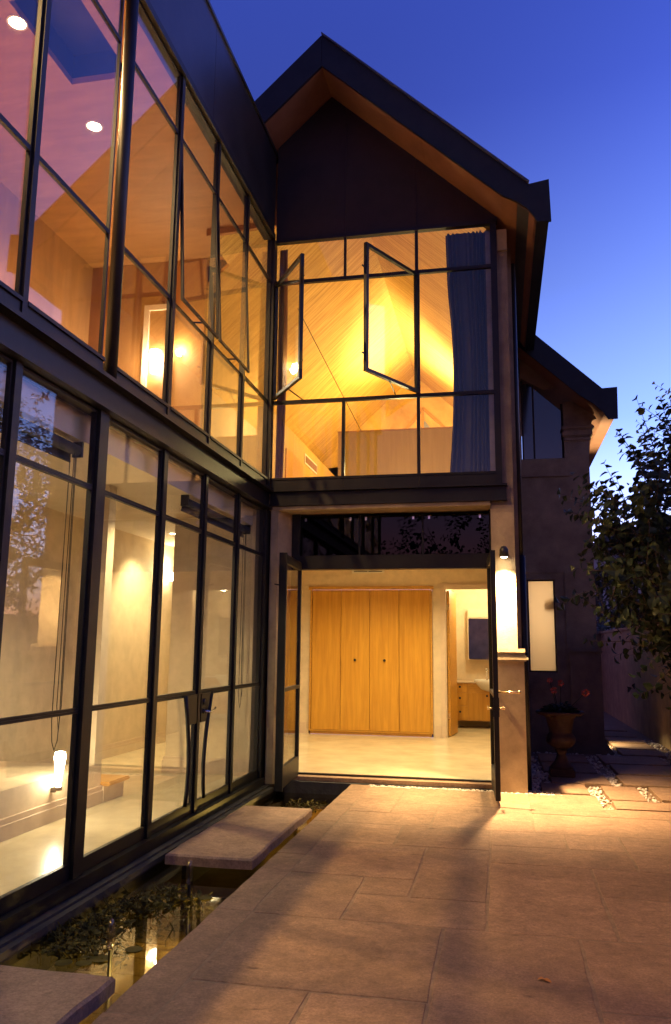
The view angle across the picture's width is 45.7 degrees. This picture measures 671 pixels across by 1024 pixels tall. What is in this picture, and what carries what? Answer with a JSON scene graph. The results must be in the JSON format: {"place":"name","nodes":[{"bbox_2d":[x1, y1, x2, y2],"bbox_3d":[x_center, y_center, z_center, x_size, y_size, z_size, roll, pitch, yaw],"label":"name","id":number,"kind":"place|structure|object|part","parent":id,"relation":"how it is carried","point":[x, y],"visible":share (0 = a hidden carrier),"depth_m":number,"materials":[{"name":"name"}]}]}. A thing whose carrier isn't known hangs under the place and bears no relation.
{"place":"outdoors","nodes":[
{"label":"outdoors","id":0,"kind":"place"},
{"bbox_2d":[91,784,670,1023],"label":"patio","id":1,"kind":"structure","parent":0,"point":[358,904],"depth_m":4.69,"materials":[{"name":"stone"}]},
{"bbox_2d":[73,823,307,1023],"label":"pond basin","id":2,"kind":"object","parent":1,"relation":"in","point":[222,884],"visible":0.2,"depth_m":5.85,"materials":[{"name":"stone"}]},
{"bbox_2d":[0,965,115,1023],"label":"stone slab","id":3,"kind":"structure","parent":2,"relation":"on","point":[32,996],"depth_m":3.69,"materials":[{"name":"stone"}]},
{"bbox_2d":[105,921,115,1010],"bbox_3d":[-1.243,2.540,4.367,0.052,0.585,0.052,-1,-10,11],"label":"fountain jet","id":4,"kind":"object","parent":2,"relation":"on","point":[109,966],"visible":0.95,"depth_m":4.37,"materials":[{"name":"liquid"}]},
{"bbox_2d":[17,798,328,970],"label":"pond plants","id":5,"kind":"object","parent":2,"relation":"in","point":[137,901],"visible":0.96,"depth_m":4.96,"materials":[{"name":"green plant"}]},
{"bbox_2d":[185,861,192,936],"bbox_3d":[-1.034,2.748,5.583,0.052,0.585,0.052,-1,-10,11],"label":"fountain jet","id":6,"kind":"object","parent":2,"relation":"on","point":[187,918],"visible":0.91,"depth_m":5.56,"materials":[{"name":"clear liquid"}]},
{"bbox_2d":[165,805,311,914],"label":"stone slab","id":7,"kind":"structure","parent":2,"relation":"on","point":[246,837],"depth_m":6.64,"materials":[{"name":"stone"}]},
{"bbox_2d":[537,977,551,982],"bbox_3d":[1.031,2.300,3.909,0.076,0.017,0.035,-4,-10,23],"label":"fallen leaf","id":8,"kind":"object","parent":1,"relation":"on","point":[546,979],"visible":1,"depth_m":3.92,"materials":[{"name":"orange plant"}]},
{"bbox_2d":[209,0,670,589],"label":"sky","id":9,"kind":"structure","parent":0,"point":[575,95],"materials":[{"name":"blue"}]},
{"bbox_2d":[531,711,670,809],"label":"gravel bed","id":10,"kind":"object","parent":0,"point":[609,720],"visible":0.04,"depth_m":12.93,"materials":[{"name":"white gravel"}]},
{"bbox_2d":[370,739,670,809],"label":"gravel","id":11,"kind":"structure","parent":10,"relation":"on","point":[594,790],"depth_m":9.96,"materials":[{"name":"white gravel"}]},
{"bbox_2d":[554,395,670,709],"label":"pear tree","id":12,"kind":"object","parent":11,"relation":"on","point":[654,537],"visible":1,"depth_m":8.99,"materials":[{"name":"green plant"}]},
{"bbox_2d":[537,726,670,811],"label":"path","id":13,"kind":"structure","parent":0,"point":[638,763],"depth_m":10.29,"materials":[{"name":"stone"}]},
{"bbox_2d":[535,709,584,777],"bbox_3d":[2.922,2.997,10.316,0.630,0.815,0.630,-1,-10,11],"label":"urn","id":14,"kind":"object","parent":13,"relation":"on","point":[560,739],"visible":0.98,"depth_m":10.20,"materials":[{"name":"orange metal"}]},
{"bbox_2d":[539,677,589,717],"bbox_3d":[2.932,2.422,10.407,0.570,0.502,0.587,4,-10,-19],"label":"geranium","id":15,"kind":"object","parent":14,"relation":"in","point":[556,707],"visible":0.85,"depth_m":10.33,"materials":[{"name":"green plant"}]},
{"bbox_3d":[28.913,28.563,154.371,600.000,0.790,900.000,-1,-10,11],"label":"ground","id":16,"kind":"structure","parent":0,"visible":0},
{"bbox_2d":[0,0,277,972],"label":"glass wing","id":17,"kind":"structure","parent":16,"relation":"on","point":[110,256],"depth_m":8.51,"materials":[{"name":"clear glass"}]},
{"bbox_2d":[0,451,5,520],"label":"window","id":18,"kind":"structure","parent":17,"relation":"in","point":[2,455],"depth_m":4.71,"materials":[{"name":"paint"}]},
{"bbox_2d":[0,353,13,452],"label":"window","id":19,"kind":"structure","parent":17,"relation":"in","point":[3,445],"depth_m":4.78,"materials":[{"name":"paint"}]},
{"bbox_2d":[0,116,31,293],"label":"window","id":20,"kind":"structure","parent":17,"relation":"in","point":[19,266],"depth_m":4.98,"materials":[{"name":"paint"}]},
{"bbox_2d":[6,15,27,30],"bbox_3d":[-2.973,-4.568,7.433,0.190,0.006,0.190,-1,-10,11],"label":"downlight","id":21,"kind":"object","parent":17,"relation":"attached to","point":[17,22],"visible":1,"depth_m":7.43,"materials":[{"name":"beige paint"}]},
{"bbox_2d":[0,0,43,148],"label":"window","id":22,"kind":"structure","parent":17,"relation":"in","point":[29,141],"depth_m":5.16,"materials":[{"name":"paint"}]},
{"bbox_2d":[0,711,78,915],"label":"window","id":23,"kind":"structure","parent":17,"relation":"in","point":[28,891],"depth_m":5.13,"materials":[{"name":"paint"}]},
{"bbox_2d":[0,407,83,749],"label":"roller blind","id":24,"kind":"object","parent":17,"relation":"attached to","point":[42,439],"visible":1,"depth_m":5.65,"materials":[{"name":"grey fabric"}]},
{"bbox_2d":[0,458,92,721],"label":"window","id":25,"kind":"structure","parent":17,"relation":"in","point":[90,490],"depth_m":5.56,"materials":[{"name":"paint"}]},
{"bbox_2d":[16,366,97,487],"bbox_3d":[-1.865,-0.543,5.340,0.030,0.579,0.978,-1,-10,11],"label":"window","id":26,"kind":"structure","parent":17,"relation":"in","point":[94,416],"depth_m":5.59,"materials":[{"name":"paint"}]},
{"bbox_2d":[50,751,65,792],"bbox_3d":[-2.432,2.279,6.986,0.114,0.350,0.100,-1,-10,11],"label":"lamp","id":27,"kind":"object","parent":17,"relation":"attached to","point":[59,758],"visible":1,"depth_m":6.96,"materials":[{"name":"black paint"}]},
{"bbox_2d":[39,159,109,355],"bbox_3d":[-1.849,-1.728,5.544,0.030,1.006,1.002,-1,-10,11],"label":"window","id":28,"kind":"structure","parent":17,"relation":"in","point":[107,234],"depth_m":5.96,"materials":[{"name":"paint"}]},
{"bbox_2d":[40,0,121,231],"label":"window","id":29,"kind":"structure","parent":17,"relation":"in","point":[119,43],"depth_m":6.20,"materials":[{"name":"paint"}]},
{"bbox_2d":[85,121,102,131],"bbox_3d":[-2.700,-4.316,8.908,0.190,0.006,0.190,-1,-10,11],"label":"downlight","id":30,"kind":"object","parent":17,"relation":"attached to","point":[94,126],"visible":1,"depth_m":8.91,"materials":[{"name":"beige paint"}]},
{"bbox_2d":[96,0,124,40],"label":"window","id":31,"kind":"structure","parent":17,"relation":"in","point":[121,11],"depth_m":6.40,"materials":[{"name":"paint"}]},
{"bbox_2d":[100,774,129,802],"bbox_3d":[-2.442,2.796,8.077,0.540,0.194,0.465,-1,-10,11],"label":"bench","id":32,"kind":"object","parent":17,"relation":"on","point":[112,786],"visible":0.47,"depth_m":8.02,"materials":[{"name":"paint"}]},
{"bbox_2d":[83,700,150,871],"bbox_3d":[-1.662,2.024,6.041,0.034,1.100,1.043,-1,-10,11],"label":"window","id":33,"kind":"structure","parent":17,"relation":"in","point":[98,855],"depth_m":6.19,"materials":[{"name":"paint"}]},
{"bbox_2d":[92,493,159,707],"bbox_3d":[-1.649,0.706,6.264,0.030,1.568,1.043,-1,-10,11],"label":"window","id":34,"kind":"structure","parent":17,"relation":"in","point":[152,622],"depth_m":6.70,"materials":[{"name":"paint"}]},
{"bbox_2d":[105,418,162,513],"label":"window","id":35,"kind":"structure","parent":17,"relation":"in","point":[112,421],"depth_m":6.77,"materials":[{"name":"paint"}]},
{"bbox_2d":[124,248,170,401],"bbox_3d":[-1.623,-1.540,6.641,0.030,1.006,1.068,-1,-10,11],"label":"window","id":36,"kind":"structure","parent":17,"relation":"in","point":[126,253],"depth_m":7.10,"materials":[{"name":"paint"}]},
{"bbox_2d":[125,64,178,296],"bbox_3d":[-1.610,-2.852,6.863,0.030,1.652,1.068,-1,-10,11],"label":"window","id":37,"kind":"structure","parent":17,"relation":"in","point":[137,70],"depth_m":7.30,"materials":[{"name":"paint"}]},
{"bbox_2d":[150,349,160,373],"bbox_3d":[-2.648,-2.205,11.694,0.150,0.340,0.174,-1,-10,11],"label":"wall lamp","id":38,"kind":"object","parent":17,"relation":"attached to","point":[154,360],"visible":1,"depth_m":11.64,"materials":[{"name":"white glass"}]},
{"bbox_2d":[135,1,180,132],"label":"window","id":39,"kind":"structure","parent":17,"relation":"in","point":[141,8],"depth_m":7.32,"materials":[{"name":"paint"}]},
{"bbox_2d":[164,573,172,580],"bbox_3d":[-2.667,1.059,12.938,0.276,0.120,0.256,-1,-10,11],"label":"wall lamp","id":40,"kind":"object","parent":17,"relation":"attached to","point":[168,576],"visible":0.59,"depth_m":12.85,"materials":[{"name":"white glass"}]},
{"bbox_2d":[151,693,195,834],"bbox_3d":[-1.448,2.202,7.082,0.034,1.100,0.948,-1,-10,11],"label":"glass door","id":41,"kind":"structure","parent":17,"relation":"in","point":[165,820],"depth_m":7.16,"materials":[{"name":"paint"}]},
{"bbox_2d":[176,350,182,357],"bbox_3d":[-2.293,-2.322,11.698,0.100,0.080,0.124,-1,-10,11],"label":"wall lamp","id":42,"kind":"object","parent":17,"relation":"attached to","point":[179,353],"visible":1,"depth_m":11.66,"materials":[{"name":"white glass"}]},
{"bbox_2d":[157,517,202,698],"bbox_3d":[-1.435,0.885,7.305,0.030,1.568,0.948,-1,-10,11],"label":"glass door","id":43,"kind":"structure","parent":17,"relation":"in","point":[170,520],"depth_m":7.69,"materials":[{"name":"paint"}]},
{"bbox_2d":[166,453,204,530],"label":"window","id":44,"kind":"structure","parent":17,"relation":"in","point":[170,455],"depth_m":7.88,"materials":[{"name":"paint"}]},
{"bbox_2d":[175,304,209,431],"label":"window","id":45,"kind":"structure","parent":17,"relation":"in","point":[177,307],"depth_m":8.10,"materials":[{"name":"paint"}]},
{"bbox_2d":[180,140,218,338],"bbox_3d":[-1.354,-2.665,7.896,0.135,1.661,0.965,-1,-10,11],"label":"awning window","id":46,"kind":"structure","parent":17,"relation":"in","point":[216,335],"depth_m":7.85,"materials":[{"name":"paint"}]},
{"bbox_2d":[183,86,217,190],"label":"window","id":47,"kind":"structure","parent":17,"relation":"in","point":[187,90],"depth_m":8.42,"materials":[{"name":"paint"}]},
{"bbox_2d":[196,688,231,810],"bbox_3d":[-1.244,2.372,8.072,0.034,1.100,0.978,-1,-10,11],"label":"glass door","id":48,"kind":"structure","parent":17,"relation":"in","point":[222,791],"depth_m":8.39,"materials":[{"name":"paint"}]},
{"bbox_2d":[180,494,250,707],"bbox_3d":[-1.324,1.092,8.794,0.095,2.224,2.064,-1,-10,11],"label":"door frame","id":49,"kind":"object","parent":17,"relation":"attached to","point":[192,508],"visible":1,"depth_m":9.08,"materials":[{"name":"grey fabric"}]},
{"bbox_2d":[201,533,235,691],"bbox_3d":[-1.231,1.055,8.295,0.030,1.568,0.978,-1,-10,11],"label":"glass door","id":50,"kind":"structure","parent":17,"relation":"in","point":[208,535],"depth_m":8.70,"materials":[{"name":"paint"}]},
{"bbox_2d":[207,477,237,543],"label":"window","id":51,"kind":"structure","parent":17,"relation":"in","point":[211,479],"depth_m":8.89,"materials":[{"name":"paint"}]},
{"bbox_2d":[214,344,241,455],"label":"window","id":52,"kind":"structure","parent":17,"relation":"in","point":[225,358],"depth_m":9.11,"materials":[{"name":"paint"}]},
{"bbox_2d":[219,149,246,238],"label":"window","id":53,"kind":"structure","parent":17,"relation":"in","point":[222,153],"depth_m":9.43,"materials":[{"name":"paint"}]},
{"bbox_2d":[218,198,249,372],"bbox_3d":[-1.150,-2.495,8.887,0.135,1.661,0.992,-1,-10,11],"label":"awning window","id":54,"kind":"structure","parent":17,"relation":"in","point":[247,369],"depth_m":8.99,"materials":[{"name":"paint"}]},
{"bbox_2d":[232,684,259,791],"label":"window","id":55,"kind":"structure","parent":17,"relation":"in","point":[249,777],"depth_m":9.39,"materials":[{"name":"paint"}]},
{"bbox_2d":[235,546,262,686],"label":"window","id":56,"kind":"structure","parent":17,"relation":"in","point":[261,556],"depth_m":9.73,"materials":[{"name":"paint"}]},
{"bbox_2d":[240,496,263,554],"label":"window","id":57,"kind":"structure","parent":17,"relation":"in","point":[262,510],"depth_m":9.91,"materials":[{"name":"paint"}]},
{"bbox_2d":[245,378,267,475],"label":"window","id":58,"kind":"structure","parent":17,"relation":"in","point":[266,402],"depth_m":10.16,"materials":[{"name":"paint"}]},
{"bbox_2d":[245,247,270,400],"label":"window","id":59,"kind":"structure","parent":17,"relation":"in","point":[254,257],"depth_m":10.36,"materials":[{"name":"paint"}]},
{"bbox_2d":[249,201,271,280],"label":"window","id":60,"kind":"structure","parent":17,"relation":"in","point":[251,205],"depth_m":10.44,"materials":[{"name":"paint"}]},
{"bbox_2d":[202,32,550,823],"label":"gable house","id":61,"kind":"structure","parent":16,"relation":"on","point":[384,186],"depth_m":10.47,"materials":[{"name":"brown"}]},
{"bbox_2d":[275,249,287,477],"bbox_3d":[-0.708,-1.963,10.550,0.125,3.240,0.048,-1,-10,11],"label":"curtain","id":62,"kind":"object","parent":61,"relation":"hanging from","point":[282,354],"visible":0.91,"depth_m":10.55,"materials":[{"name":"fabric"}]},
{"bbox_2d":[274,552,301,791],"bbox_3d":[-0.528,1.843,9.415,0.169,2.610,1.198,-1,-10,11],"label":"door","id":63,"kind":"structure","parent":61,"relation":"in","point":[286,772],"depth_m":8.98,"materials":[{"name":"paint"}]},
{"bbox_2d":[285,448,302,477],"bbox_3d":[-0.873,-0.183,16.664,0.020,2.030,1.400,-1,-10,11],"label":"upper door","id":64,"kind":"structure","parent":61,"relation":"in","point":[293,466],"depth_m":16.59,"materials":[{"name":"brown wood"}]},
{"bbox_2d":[309,586,433,736],"bbox_3d":[0.673,2.687,14.503,2.290,2.620,0.608,-1,-10,11],"label":"wardrobe","id":65,"kind":"object","parent":61,"relation":"on","point":[371,662],"visible":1,"depth_m":14.24,"materials":[{"name":"brown wood"}]},
{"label":"door","id":66,"kind":"part","parent":65,"relation":"part of","materials":[{"name":"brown wood"}]},
{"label":"door","id":67,"kind":"part","parent":65,"relation":"part of","materials":[{"name":"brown wood"}]},
{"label":"door","id":68,"kind":"part","parent":65,"relation":"part of","materials":[{"name":"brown wood"}]},
{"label":"door","id":69,"kind":"part","parent":65,"relation":"part of","materials":[{"name":"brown wood"}]},
{"bbox_2d":[338,426,452,475],"bbox_3d":[1.057,-0.536,14.008,2.070,1.873,0.140,-1,-10,11],"label":"partition","id":70,"kind":"object","parent":61,"relation":"on","point":[380,452],"visible":0.43,"depth_m":14.04,"materials":[{"name":"brown wood"}]},
{"bbox_2d":[447,591,457,735],"bbox_3d":[2.121,2.725,14.459,0.044,2.540,0.716,-3,-10,19],"label":"bathroom door","id":71,"kind":"structure","parent":61,"relation":"in","point":[451,596],"depth_m":14.35,"materials":[{"name":"brown wood"}]},
{"bbox_2d":[445,230,489,471],"bbox_3d":[1.690,-2.026,10.088,0.550,3.260,0.120,-1,-10,11],"label":"curtain","id":72,"kind":"object","parent":61,"relation":"hanging from","point":[470,450],"visible":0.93,"depth_m":10.09,"materials":[{"name":"blue fabric"}]},
{"bbox_2d":[457,668,489,720],"bbox_3d":[3.024,3.568,15.581,1.290,1.010,0.680,-1,-10,11],"label":"vanity unit","id":73,"kind":"object","parent":61,"relation":"attached to","point":[473,700],"visible":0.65,"depth_m":15.47,"materials":[{"name":"brown wood"}]},
{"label":"cabinet door","id":74,"kind":"part","parent":73,"relation":"part of","materials":[{"name":"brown wood"}]},
{"bbox_2d":[467,609,488,659],"bbox_3d":[3.050,2.466,16.018,0.760,1.010,0.190,-1,-10,11],"label":"mirror cabinet","id":75,"kind":"object","parent":61,"relation":"attached to","point":[478,648],"visible":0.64,"depth_m":15.97,"materials":[{"name":"mirror"}]},
{"bbox_2d":[499,546,508,557],"bbox_3d":[1.981,0.477,9.361,0.110,0.143,0.193,-1,-10,11],"label":"wall lamp","id":76,"kind":"object","parent":61,"relation":"attached to","point":[503,552],"visible":1,"depth_m":9.28,"materials":[{"name":"black metal"}]},
{"bbox_2d":[487,550,520,800],"bbox_3d":[1.886,1.789,8.951,0.360,2.610,1.093,-1,-10,11],"label":"door","id":77,"kind":"structure","parent":61,"relation":"in","point":[494,708],"depth_m":8.57,"materials":[{"name":"paint"}]},
{"bbox_2d":[517,336,617,754],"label":"wing","id":78,"kind":"structure","parent":16,"relation":"on","point":[568,412],"depth_m":13.39,"materials":[{"name":"brown paint"}]},
{"bbox_2d":[520,381,563,458],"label":"upper window","id":79,"kind":"structure","parent":78,"relation":"in","point":[541,421],"depth_m":13.91,"materials":[{"name":"black"}]},
{"bbox_2d":[527,580,557,671],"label":"window","id":80,"kind":"structure","parent":78,"relation":"in","point":[542,639],"depth_m":13.31,"materials":[{"name":"beige glass"}]},
{"bbox_2d":[597,631,601,653],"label":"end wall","id":81,"kind":"structure","parent":16,"relation":"on","point":[599,637],"depth_m":22.30,"materials":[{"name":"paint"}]},
{"bbox_2d":[595,595,622,630],"bbox_3d":[7.911,4.013,23.750,2.962,3.850,3.074,-1,-10,11],"label":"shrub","id":82,"kind":"object","parent":16,"relation":"on","point":[601,626],"visible":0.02,"depth_m":23.52,"materials":[{"name":"green plant"}]},
{"bbox_2d":[594,568,637,630],"bbox_3d":[8.378,3.816,24.790,2.478,4.195,2.696,7,-12,-33],"label":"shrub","id":83,"kind":"object","parent":16,"relation":"on","point":[599,583],"visible":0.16,"depth_m":24.69,"materials":[{"name":"green plant"}]},
{"bbox_2d":[597,586,654,636],"bbox_3d":[8.992,3.517,21.236,3.190,4.266,3.220,4,-10,-19],"label":"shrub","id":84,"kind":"object","parent":16,"relation":"on","point":[618,615],"visible":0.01,"depth_m":21.93,"materials":[{"name":"green plant"}]},
{"bbox_2d":[593,526,669,629],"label":"neighbour house","id":85,"kind":"structure","parent":16,"relation":"on","point":[596,566],"depth_m":30.04,"materials":[{"name":"black paint"}]},
{"bbox_2d":[596,523,667,629],"bbox_3d":[10.613,2.908,25.450,6.695,6.257,4.839,-1,-10,11],"label":"back tree","id":86,"kind":"object","parent":16,"relation":"on","point":[608,605],"visible":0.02,"depth_m":26.23,"materials":[{"name":"green plant"}]},
{"bbox_2d":[600,624,670,750],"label":"boundary wall","id":87,"kind":"structure","parent":16,"relation":"on","point":[650,717],"depth_m":16.71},
{"bbox_2d":[626,579,653,692],"bbox_3d":[7.604,2.981,17.034,2.942,4.138,2.866,-6,-12,35],"label":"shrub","id":88,"kind":"object","parent":16,"relation":"on","point":[633,686],"visible":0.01,"depth_m":17.02,"materials":[{"name":"green plant"}]},
{"bbox_2d":[627,381,670,527],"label":"feathery tree","id":89,"kind":"object","parent":16,"relation":"on","point":[643,423],"visible":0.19,"depth_m":14.98,"materials":[{"name":"green plant"}]}
]}

